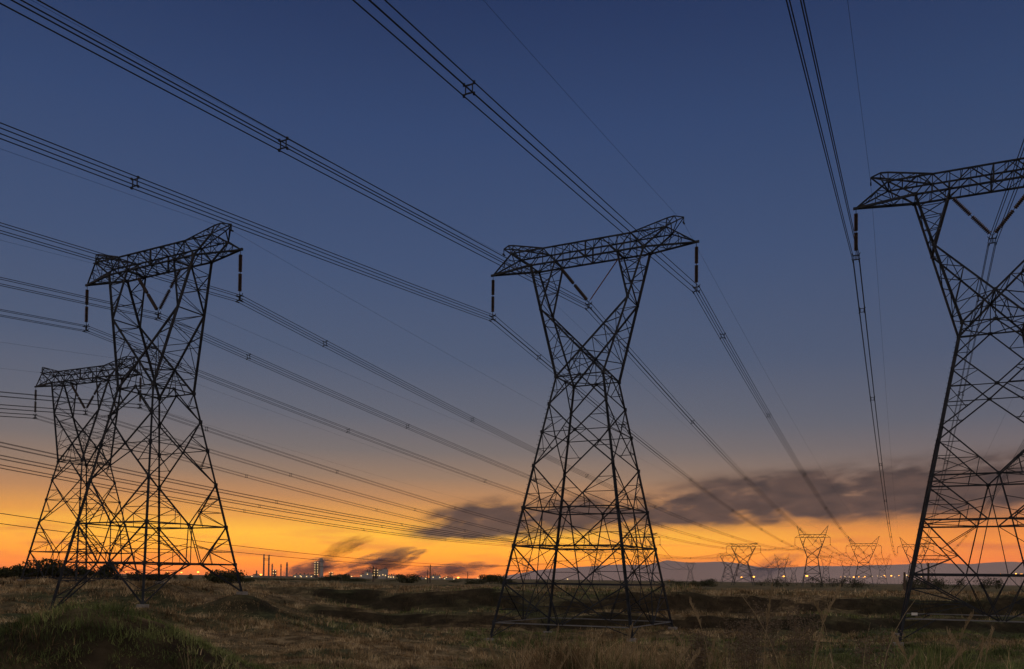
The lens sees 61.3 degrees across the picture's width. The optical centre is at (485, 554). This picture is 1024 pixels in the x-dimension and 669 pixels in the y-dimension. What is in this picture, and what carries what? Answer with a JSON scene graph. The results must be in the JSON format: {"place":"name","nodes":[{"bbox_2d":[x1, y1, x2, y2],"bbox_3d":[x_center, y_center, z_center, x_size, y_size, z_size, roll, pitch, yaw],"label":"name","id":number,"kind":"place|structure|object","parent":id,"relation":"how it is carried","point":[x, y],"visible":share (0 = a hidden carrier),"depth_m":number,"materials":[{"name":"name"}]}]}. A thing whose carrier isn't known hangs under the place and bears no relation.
{"place":"outdoors","nodes":[
{"label":"outdoors","id":0,"kind":"place"},
{"bbox_2d":[0,574,1023,668],"bbox_3d":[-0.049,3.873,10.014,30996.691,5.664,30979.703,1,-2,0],"label":"ground","id":1,"kind":"structure","parent":0,"point":[98,656],"depth_m":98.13,"materials":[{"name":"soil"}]},
{"bbox_2d":[0,565,23,577],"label":"tree","id":2,"kind":"object","parent":1,"relation":"on","point":[4,572],"visible":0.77,"depth_m":148.59,"materials":[{"name":"green plant"}]},
{"bbox_2d":[8,558,58,577],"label":"tree","id":3,"kind":"object","parent":1,"relation":"on","point":[28,569],"visible":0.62,"depth_m":149.54,"materials":[{"name":"green plant"}]},
{"bbox_2d":[44,559,62,576],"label":"tree","id":4,"kind":"object","parent":1,"relation":"on","point":[57,564],"visible":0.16,"depth_m":154.92,"materials":[{"name":"green plant"}]},
{"bbox_2d":[63,564,88,576],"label":"tree","id":5,"kind":"object","parent":1,"relation":"on","point":[78,571],"visible":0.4,"depth_m":149.25,"materials":[{"name":"green plant"}]},
{"bbox_2d":[17,356,140,583],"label":"lattice pylon","id":6,"kind":"object","parent":1,"relation":"on","point":[82,460],"visible":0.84,"depth_m":128.23,"materials":[{"name":"metal"}]},
{"bbox_2d":[33,390,37,418],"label":"insulator string","id":7,"kind":"object","parent":6,"relation":"hanging from","point":[35,403],"visible":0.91,"depth_m":133.76,"materials":[{"name":"ceramic"}]},
{"bbox_2d":[0,412,725,558],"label":"conductor bundle","id":8,"kind":"object","parent":7,"relation":"hanging from","point":[279,483],"visible":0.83,"depth_m":181.33,"materials":[{"name":"grey metal"}]},
{"bbox_2d":[71,381,101,414],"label":"string insulator","id":9,"kind":"object","parent":6,"relation":"hanging from","point":[77,395],"visible":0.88,"depth_m":129.10,"materials":[{"name":"ceramic"}]},
{"bbox_2d":[0,404,742,558],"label":"conductor bundle","id":10,"kind":"object","parent":9,"relation":"hanging from","point":[279,470],"visible":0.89,"depth_m":164.77,"materials":[{"name":"grey metal"}]},
{"bbox_2d":[137,376,142,408],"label":"insulator string","id":11,"kind":"object","parent":6,"relation":"hanging from","point":[140,390],"visible":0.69,"depth_m":124.48,"materials":[{"name":"ceramic"}]},
{"bbox_2d":[0,391,755,558],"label":"conductor bundle","id":12,"kind":"object","parent":11,"relation":"hanging from","point":[271,452],"visible":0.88,"depth_m":143.87,"materials":[{"name":"grey metal"}]},
{"bbox_2d":[3,342,675,536],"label":"earth wire","id":13,"kind":"object","parent":6,"relation":"attached to","point":[267,409],"visible":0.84,"depth_m":146.54,"materials":[{"name":"grey metal"}]},
{"bbox_2d":[2,368,682,542],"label":"earth wire","id":14,"kind":"object","parent":6,"relation":"attached to","point":[285,448],"visible":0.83,"depth_m":182.96,"materials":[{"name":"grey metal"}]},
{"bbox_2d":[78,570,97,577],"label":"bush","id":15,"kind":"object","parent":1,"relation":"on","point":[89,573],"visible":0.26,"depth_m":148.91,"materials":[{"name":"green plant"}]},
{"bbox_2d":[95,564,119,579],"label":"tree","id":16,"kind":"object","parent":1,"relation":"on","point":[108,575],"visible":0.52,"depth_m":149.29,"materials":[{"name":"green plant"}]},
{"bbox_2d":[127,572,166,580],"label":"bush","id":17,"kind":"object","parent":1,"relation":"on","point":[148,578],"visible":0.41,"depth_m":159.73,"materials":[{"name":"green plant"}]},
{"bbox_2d":[49,223,247,609],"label":"lattice pylon","id":18,"kind":"object","parent":1,"relation":"on","point":[154,384],"visible":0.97,"depth_m":85.13,"materials":[{"name":"metal"}]},
{"bbox_2d":[82,286,89,332],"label":"insulator string","id":19,"kind":"object","parent":18,"relation":"hanging from","point":[86,307],"visible":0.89,"depth_m":91.56,"materials":[{"name":"ceramic"}]},
{"bbox_2d":[0,309,776,550],"bbox_3d":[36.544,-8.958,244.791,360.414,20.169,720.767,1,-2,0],"label":"conductor bundle","id":20,"kind":"object","parent":19,"relation":"hanging from","point":[295,409],"visible":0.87,"depth_m":118.74,"materials":[{"name":"grey metal"}]},
{"bbox_2d":[137,264,182,320],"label":"string insulator","id":21,"kind":"object","parent":18,"relation":"hanging from","point":[144,288],"visible":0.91,"depth_m":86.30,"materials":[{"name":"ceramic"}]},
{"bbox_2d":[0,277,810,550],"bbox_3d":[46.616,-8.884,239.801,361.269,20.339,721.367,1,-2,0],"label":"conductor bundle","id":22,"kind":"object","parent":21,"relation":"hanging from","point":[295,380],"visible":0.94,"depth_m":100.91,"materials":[{"name":"grey metal"}]},
{"bbox_2d":[236,251,243,302],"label":"insulator string","id":23,"kind":"object","parent":18,"relation":"hanging from","point":[240,275],"visible":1,"depth_m":80.99,"materials":[{"name":"ceramic"}]},
{"bbox_2d":[0,222,830,550],"bbox_3d":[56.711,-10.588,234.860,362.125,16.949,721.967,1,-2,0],"label":"conductor bundle","id":24,"kind":"object","parent":23,"relation":"hanging from","point":[308,338],"visible":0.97,"depth_m":85.74,"materials":[{"name":"grey metal"}]},
{"bbox_2d":[2,240,769,525],"bbox_3d":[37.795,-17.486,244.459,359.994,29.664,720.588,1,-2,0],"label":"earth wire","id":25,"kind":"object","parent":18,"relation":"attached to","point":[320,362],"visible":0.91,"depth_m":121.35,"materials":[{"name":"grey metal"}]},
{"bbox_2d":[2,149,811,525],"bbox_3d":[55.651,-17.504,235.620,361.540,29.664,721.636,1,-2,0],"label":"earth wire","id":26,"kind":"object","parent":18,"relation":"attached to","point":[292,265],"visible":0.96,"depth_m":86.52,"materials":[{"name":"grey metal"}]},
{"bbox_2d":[201,568,247,583],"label":"bush","id":27,"kind":"object","parent":1,"relation":"on","point":[228,574],"visible":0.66,"depth_m":129.33,"materials":[{"name":"green plant"}]},
{"bbox_2d":[240,577,254,581],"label":"bush","id":28,"kind":"object","parent":1,"relation":"on","point":[247,579],"visible":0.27,"depth_m":169.04,"materials":[{"name":"green plant"}]},
{"bbox_2d":[263,554,264,576],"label":"chimney","id":29,"kind":"object","parent":1,"relation":"on","point":[263,565],"visible":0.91,"depth_m":1499.31,"materials":[{"name":"concrete"}]},
{"bbox_2d":[268,556,269,576],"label":"chimney","id":30,"kind":"object","parent":1,"relation":"on","point":[268,566],"visible":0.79,"depth_m":1499.18,"materials":[{"name":"concrete"}]},
{"bbox_2d":[293,573,314,577],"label":"works building","id":31,"kind":"structure","parent":1,"relation":"on","point":[296,575],"depth_m":1488.46,"materials":[{"name":"metal"}]},
{"bbox_2d":[314,562,319,577],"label":"process column","id":32,"kind":"structure","parent":1,"relation":"on","point":[316,570],"depth_m":1497.35,"materials":[{"name":"metal"}]},
{"bbox_2d":[319,558,323,577],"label":"chimney","id":33,"kind":"object","parent":1,"relation":"on","point":[321,561],"visible":0.92,"depth_m":1497.11,"materials":[{"name":"metal"}]},
{"bbox_2d":[319,574,340,580],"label":"tree","id":34,"kind":"object","parent":1,"relation":"on","point":[326,578],"visible":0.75,"depth_m":399.71,"materials":[{"name":"green plant"}]},
{"bbox_2d":[332,573,351,581],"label":"tree","id":35,"kind":"object","parent":1,"relation":"on","point":[338,577],"visible":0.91,"depth_m":378.99,"materials":[{"name":"green plant"}]},
{"bbox_2d":[342,578,365,581],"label":"bush","id":36,"kind":"object","parent":1,"relation":"on","point":[354,580],"visible":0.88,"depth_m":357.94,"materials":[{"name":"green plant"}]},
{"bbox_2d":[360,570,374,578],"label":"works building","id":37,"kind":"structure","parent":1,"relation":"on","point":[367,574],"depth_m":1487.12,"materials":[{"name":"metal"}]},
{"bbox_2d":[378,568,387,578],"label":"works building","id":38,"kind":"structure","parent":1,"relation":"on","point":[382,573],"depth_m":1485.13,"materials":[{"name":"metal"}]},
{"bbox_2d":[394,573,421,582],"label":"bush","id":39,"kind":"object","parent":1,"relation":"on","point":[401,578],"visible":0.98,"depth_m":318.28,"materials":[{"name":"green plant"}]},
{"bbox_2d":[431,574,440,578],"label":"works building","id":40,"kind":"structure","parent":1,"relation":"on","point":[435,576],"depth_m":1486.49,"materials":[{"name":"metal"}]},
{"bbox_2d":[464,579,489,584],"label":"bush","id":41,"kind":"object","parent":1,"relation":"on","point":[474,582],"visible":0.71,"depth_m":298.91,"materials":[{"name":"green plant"}]},
{"bbox_2d":[478,574,506,584],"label":"bush","id":42,"kind":"object","parent":1,"relation":"on","point":[492,578],"visible":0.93,"depth_m":297.34,"materials":[{"name":"green plant"}]},
{"bbox_2d":[0,582,1023,668],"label":"green grass","id":43,"kind":"structure","parent":1,"relation":"on","point":[917,663],"depth_m":30.52,"materials":[{"name":"plant"}]},
{"bbox_2d":[519,557,532,580],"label":"distant pylon","id":44,"kind":"object","parent":1,"relation":"on","point":[526,567],"visible":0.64,"depth_m":1299.66,"materials":[{"name":"grey metal"}]},
{"bbox_2d":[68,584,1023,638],"bbox_3d":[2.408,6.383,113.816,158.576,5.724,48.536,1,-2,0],"label":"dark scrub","id":45,"kind":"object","parent":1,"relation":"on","point":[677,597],"visible":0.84,"depth_m":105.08,"materials":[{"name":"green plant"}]},
{"bbox_2d":[179,581,994,668],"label":"dead grass stalks","id":46,"kind":"object","parent":1,"relation":"on","point":[959,652],"visible":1,"depth_m":7.07,"materials":[{"name":"plant"}]},
{"bbox_2d":[484,215,698,641],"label":"lattice pylon","id":47,"kind":"object","parent":1,"relation":"on","point":[603,372],"visible":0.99,"depth_m":87.22,"materials":[{"name":"metal"}]},
{"bbox_2d":[33,1,778,503],"bbox_3d":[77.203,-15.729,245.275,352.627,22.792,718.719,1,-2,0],"label":"earth wire","id":48,"kind":"object","parent":47,"relation":"attached to","point":[269,129],"visible":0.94,"depth_m":55.74,"materials":[{"name":"grey metal"}]},
{"bbox_2d":[489,280,495,321],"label":"insulator string","id":49,"kind":"object","parent":47,"relation":"hanging from","point":[492,297],"visible":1,"depth_m":93.39,"materials":[{"name":"ceramic"}]},
{"bbox_2d":[0,122,845,556],"bbox_3d":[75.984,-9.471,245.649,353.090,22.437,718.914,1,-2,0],"label":"conductor bundle","id":50,"kind":"object","parent":49,"relation":"hanging from","point":[298,250],"visible":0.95,"depth_m":59.93,"materials":[{"name":"grey metal"}]},
{"bbox_2d":[559,256,619,310],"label":"string insulator","id":51,"kind":"object","parent":47,"relation":"hanging from","point":[570,279],"visible":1,"depth_m":88.61,"materials":[{"name":"ceramic"}]},
{"bbox_2d":[0,0,862,556],"bbox_3d":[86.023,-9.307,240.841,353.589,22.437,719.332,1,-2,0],"label":"conductor bundle","id":52,"kind":"object","parent":51,"relation":"hanging from","point":[318,170],"visible":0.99,"depth_m":45.04,"materials":[{"name":"grey metal"}]},
{"bbox_2d":[483,0,874,535],"bbox_3d":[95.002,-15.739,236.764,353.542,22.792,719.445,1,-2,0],"label":"earth wire","id":53,"kind":"object","parent":47,"relation":"attached to","point":[640,175],"visible":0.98,"depth_m":66.11,"materials":[{"name":"grey metal"}]},
{"bbox_2d":[692,243,699,293],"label":"insulator string","id":54,"kind":"object","parent":47,"relation":"hanging from","point":[696,265],"visible":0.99,"depth_m":83.34,"materials":[{"name":"ceramic"}]},
{"bbox_2d":[352,0,879,556],"bbox_3d":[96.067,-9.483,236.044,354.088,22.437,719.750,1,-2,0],"label":"conductor bundle","id":55,"kind":"object","parent":54,"relation":"hanging from","point":[566,184],"visible":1,"depth_m":47.98,"materials":[{"name":"grey metal"}]},
{"bbox_2d":[584,550,603,581],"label":"distant pylon","id":56,"kind":"object","parent":1,"relation":"on","point":[595,566],"visible":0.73,"depth_m":899.70,"materials":[{"name":"grey metal"}]},
{"bbox_2d":[0,523,583,566],"bbox_3d":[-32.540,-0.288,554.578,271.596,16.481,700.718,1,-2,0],"label":"power cable","id":57,"kind":"object","parent":56,"relation":"attached to","point":[239,552],"visible":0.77,"depth_m":366.67,"materials":[{"name":"grey metal"}]},
{"bbox_2d":[0,513,605,565],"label":"power cable","id":58,"kind":"object","parent":56,"relation":"attached to","point":[262,548],"visible":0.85,"depth_m":373.41,"materials":[{"name":"grey metal"}]},
{"bbox_2d":[625,533,659,583],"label":"distant pylon","id":59,"kind":"object","parent":1,"relation":"on","point":[641,556],"visible":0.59,"depth_m":479.46,"materials":[{"name":"grey metal"}]},
{"bbox_2d":[0,464,538,546],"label":"conductor bundle","id":60,"kind":"object","parent":59,"relation":"hanging from","point":[223,506],"visible":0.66,"depth_m":189.95,"materials":[{"name":"grey metal"}]},
{"bbox_2d":[0,455,640,547],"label":"conductor bundle","id":61,"kind":"object","parent":59,"relation":"hanging from","point":[239,501],"visible":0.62,"depth_m":176.78,"materials":[{"name":"grey metal"}]},
{"bbox_2d":[0,442,660,547],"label":"conductor bundle","id":62,"kind":"object","parent":59,"relation":"hanging from","point":[254,496],"visible":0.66,"depth_m":164.86,"materials":[{"name":"grey metal"}]},
{"bbox_2d":[665,580,689,585],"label":"bush","id":63,"kind":"object","parent":1,"relation":"on","point":[677,582],"visible":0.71,"depth_m":418.61,"materials":[{"name":"green plant"}]},
{"bbox_2d":[686,562,695,579],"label":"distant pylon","id":64,"kind":"object","parent":1,"relation":"on","point":[690,569],"visible":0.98,"depth_m":1498.55,"materials":[{"name":"grey metal"}]},
{"bbox_2d":[688,580,703,586],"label":"bush","id":65,"kind":"object","parent":1,"relation":"on","point":[695,582],"visible":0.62,"depth_m":419.10,"materials":[{"name":"green plant"}]},
{"bbox_2d":[679,619,715,668],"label":"seeding weed","id":66,"kind":"object","parent":1,"relation":"on","point":[699,662],"visible":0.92,"depth_m":11.90,"materials":[{"name":"plant"}]},
{"bbox_2d":[699,578,719,586],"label":"bush","id":67,"kind":"object","parent":1,"relation":"on","point":[709,582],"visible":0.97,"depth_m":419.07,"materials":[{"name":"green plant"}]},
{"bbox_2d":[717,553,736,583],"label":"distant pylon","id":68,"kind":"object","parent":1,"relation":"on","point":[731,563],"visible":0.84,"depth_m":800.05,"materials":[{"name":"grey metal"}]},
{"bbox_2d":[716,604,763,668],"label":"seeding weed","id":69,"kind":"object","parent":1,"relation":"on","point":[738,652],"visible":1,"depth_m":11.46,"materials":[{"name":"plant"}]},
{"bbox_2d":[726,543,760,584],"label":"distant pylon","id":70,"kind":"object","parent":1,"relation":"on","point":[738,566],"visible":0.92,"depth_m":599.83,"materials":[{"name":"grey metal"}]},
{"bbox_2d":[736,591,781,668],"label":"seeding weed","id":71,"kind":"object","parent":1,"relation":"on","point":[759,635],"visible":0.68,"depth_m":12.47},
{"bbox_2d":[772,577,784,586],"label":"bush","id":72,"kind":"object","parent":1,"relation":"on","point":[776,580],"visible":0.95,"depth_m":446.71,"materials":[{"name":"brown plant"}]},
{"bbox_2d":[773,555,789,582],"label":"distant pylon","id":73,"kind":"object","parent":1,"relation":"on","point":[787,559],"visible":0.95,"depth_m":1149.92,"materials":[{"name":"grey metal"}]},
{"bbox_2d":[757,599,808,668],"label":"seeding weed","id":74,"kind":"object","parent":1,"relation":"on","point":[773,642],"visible":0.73,"depth_m":12.96,"materials":[{"name":"plant"}]},
{"bbox_2d":[774,577,800,585],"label":"bush","id":75,"kind":"object","parent":1,"relation":"on","point":[786,584],"visible":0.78,"depth_m":560.14,"materials":[{"name":"brown plant"}]},
{"bbox_2d":[786,606,824,668],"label":"seeding weed","id":76,"kind":"object","parent":1,"relation":"on","point":[801,648],"visible":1,"depth_m":11.91,"materials":[{"name":"plant"}]},
{"bbox_2d":[801,576,819,585],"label":"bush","id":77,"kind":"object","parent":1,"relation":"on","point":[812,580],"visible":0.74,"depth_m":614.78,"materials":[{"name":"brown plant"}]},
{"bbox_2d":[795,526,830,584],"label":"distant pylon","id":78,"kind":"object","parent":1,"relation":"on","point":[806,573],"visible":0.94,"depth_m":599.69,"materials":[{"name":"grey metal"}]},
{"bbox_2d":[812,576,830,586],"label":"bush","id":79,"kind":"object","parent":1,"relation":"on","point":[821,583],"visible":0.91,"depth_m":493.40,"materials":[{"name":"brown plant"}]},
{"bbox_2d":[818,553,832,584],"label":"distant pylon","id":80,"kind":"object","parent":1,"relation":"on","point":[826,568],"visible":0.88,"depth_m":1249.10,"materials":[{"name":"grey metal"}]},
{"bbox_2d":[826,578,839,586],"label":"bush","id":81,"kind":"object","parent":1,"relation":"on","point":[831,585],"visible":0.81,"depth_m":609.12,"materials":[{"name":"green plant"}]},
{"bbox_2d":[832,577,848,586],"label":"bush","id":82,"kind":"object","parent":1,"relation":"on","point":[842,581],"visible":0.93,"depth_m":579.11,"materials":[{"name":"brown plant"}]},
{"bbox_2d":[839,555,855,580],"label":"distant pylon","id":83,"kind":"object","parent":1,"relation":"on","point":[847,567],"visible":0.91,"depth_m":1147.95,"materials":[{"name":"grey metal"}]},
{"bbox_2d":[846,580,863,587],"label":"bush","id":84,"kind":"object","parent":1,"relation":"on","point":[854,583],"visible":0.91,"depth_m":448.66,"materials":[{"name":"green plant"}]},
{"bbox_2d":[847,577,879,586],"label":"bush","id":85,"kind":"object","parent":1,"relation":"on","point":[862,582],"visible":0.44,"depth_m":612.43,"materials":[{"name":"green plant"}]},
{"bbox_2d":[848,537,881,586],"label":"distant pylon","id":86,"kind":"object","parent":1,"relation":"on","point":[867,562],"visible":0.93,"depth_m":598.31,"materials":[{"name":"grey metal"}]},
{"bbox_2d":[874,554,891,584],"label":"distant pylon","id":87,"kind":"object","parent":1,"relation":"on","point":[881,567],"visible":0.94,"depth_m":1148.05,"materials":[{"name":"grey metal"}]},
{"bbox_2d":[903,572,905,592],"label":"utility pole","id":88,"kind":"object","parent":1,"relation":"on","point":[904,580],"visible":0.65,"depth_m":129.84,"materials":[{"name":"brown wood"}]},
{"bbox_2d":[906,576,922,587],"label":"bush","id":89,"kind":"object","parent":1,"relation":"on","point":[917,582],"visible":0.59,"depth_m":477.74,"materials":[{"name":"green plant"}]},
{"bbox_2d":[897,539,933,583],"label":"distant pylon","id":90,"kind":"object","parent":1,"relation":"on","point":[923,577],"visible":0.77,"depth_m":600.80,"materials":[{"name":"grey metal"}]},
{"bbox_2d":[927,563,929,591],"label":"utility pole","id":91,"kind":"object","parent":1,"relation":"on","point":[928,578],"visible":0.65,"depth_m":149.85,"materials":[{"name":"brown wood"}]},
{"bbox_2d":[853,157,1023,645],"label":"lattice pylon","id":92,"kind":"object","parent":1,"relation":"on","point":[935,455],"visible":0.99,"depth_m":76.37,"materials":[{"name":"metal"}]},
{"bbox_2d":[851,213,860,262],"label":"insulator string","id":93,"kind":"object","parent":92,"relation":"hanging from","point":[856,223],"visible":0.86,"depth_m":80.38,"materials":[{"name":"ceramic"}]},
{"bbox_2d":[786,0,894,554],"bbox_3d":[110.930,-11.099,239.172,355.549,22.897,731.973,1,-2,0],"label":"conductor bundle","id":94,"kind":"object","parent":93,"relation":"hanging from","point":[835,192],"visible":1,"depth_m":55.23,"materials":[{"name":"grey metal"}]},
{"bbox_2d":[847,0,896,519],"bbox_3d":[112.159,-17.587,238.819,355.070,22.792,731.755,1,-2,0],"label":"earth wire","id":95,"kind":"object","parent":92,"relation":"attached to","point":[871,193],"visible":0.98,"depth_m":75.22,"materials":[{"name":"grey metal"}]},
{"bbox_2d":[949,194,1023,245],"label":"string insulator","id":96,"kind":"object","parent":92,"relation":"hanging from","point":[967,211],"visible":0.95,"depth_m":75.73,"materials":[{"name":"ceramic"}]},
{"bbox_2d":[920,139,1023,554],"bbox_3d":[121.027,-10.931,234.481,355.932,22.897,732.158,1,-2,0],"label":"conductor bundle","id":97,"kind":"object","parent":96,"relation":"hanging from","point":[983,296],"visible":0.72,"depth_m":80.80,"materials":[{"name":"grey metal"}]},
{"bbox_2d":[932,576,945,588],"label":"bush","id":98,"kind":"object","parent":1,"relation":"on","point":[938,583],"visible":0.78,"depth_m":430.61,"materials":[{"name":"green plant"}]},
{"bbox_2d":[937,578,953,588],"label":"bush","id":99,"kind":"object","parent":1,"relation":"on","point":[945,584],"visible":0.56,"depth_m":499.47,"materials":[{"name":"green plant"}]},
{"bbox_2d":[954,578,966,588],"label":"bush","id":100,"kind":"object","parent":1,"relation":"on","point":[961,584],"visible":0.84,"depth_m":529.61,"materials":[{"name":"green plant"}]},
{"bbox_2d":[972,577,990,588],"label":"bush","id":101,"kind":"object","parent":1,"relation":"on","point":[983,583],"visible":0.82,"depth_m":594.57,"materials":[{"name":"green plant"}]},
{"bbox_2d":[990,578,1003,588],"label":"bush","id":102,"kind":"object","parent":1,"relation":"on","point":[998,582],"visible":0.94,"depth_m":521.82,"materials":[{"name":"green plant"}]},
{"bbox_2d":[0,0,1023,577],"label":"sky","id":103,"kind":"structure","parent":0,"point":[708,102],"materials":[{"name":"blue"}]},
{"bbox_2d":[498,560,1023,584],"bbox_3d":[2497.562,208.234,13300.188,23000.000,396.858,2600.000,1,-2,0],"label":"hills","id":104,"kind":"structure","parent":0,"point":[703,571],"depth_m":12411.33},
{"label":"insulator string","id":105,"kind":"object","parent":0,"visible":0},
{"bbox_2d":[942,440,1023,556],"bbox_3d":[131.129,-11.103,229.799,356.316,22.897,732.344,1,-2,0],"label":"conductor bundle","id":106,"kind":"object","parent":105,"relation":"hanging from","point":[990,499],"visible":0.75,"depth_m":196.46,"materials":[{"name":"grey metal"}]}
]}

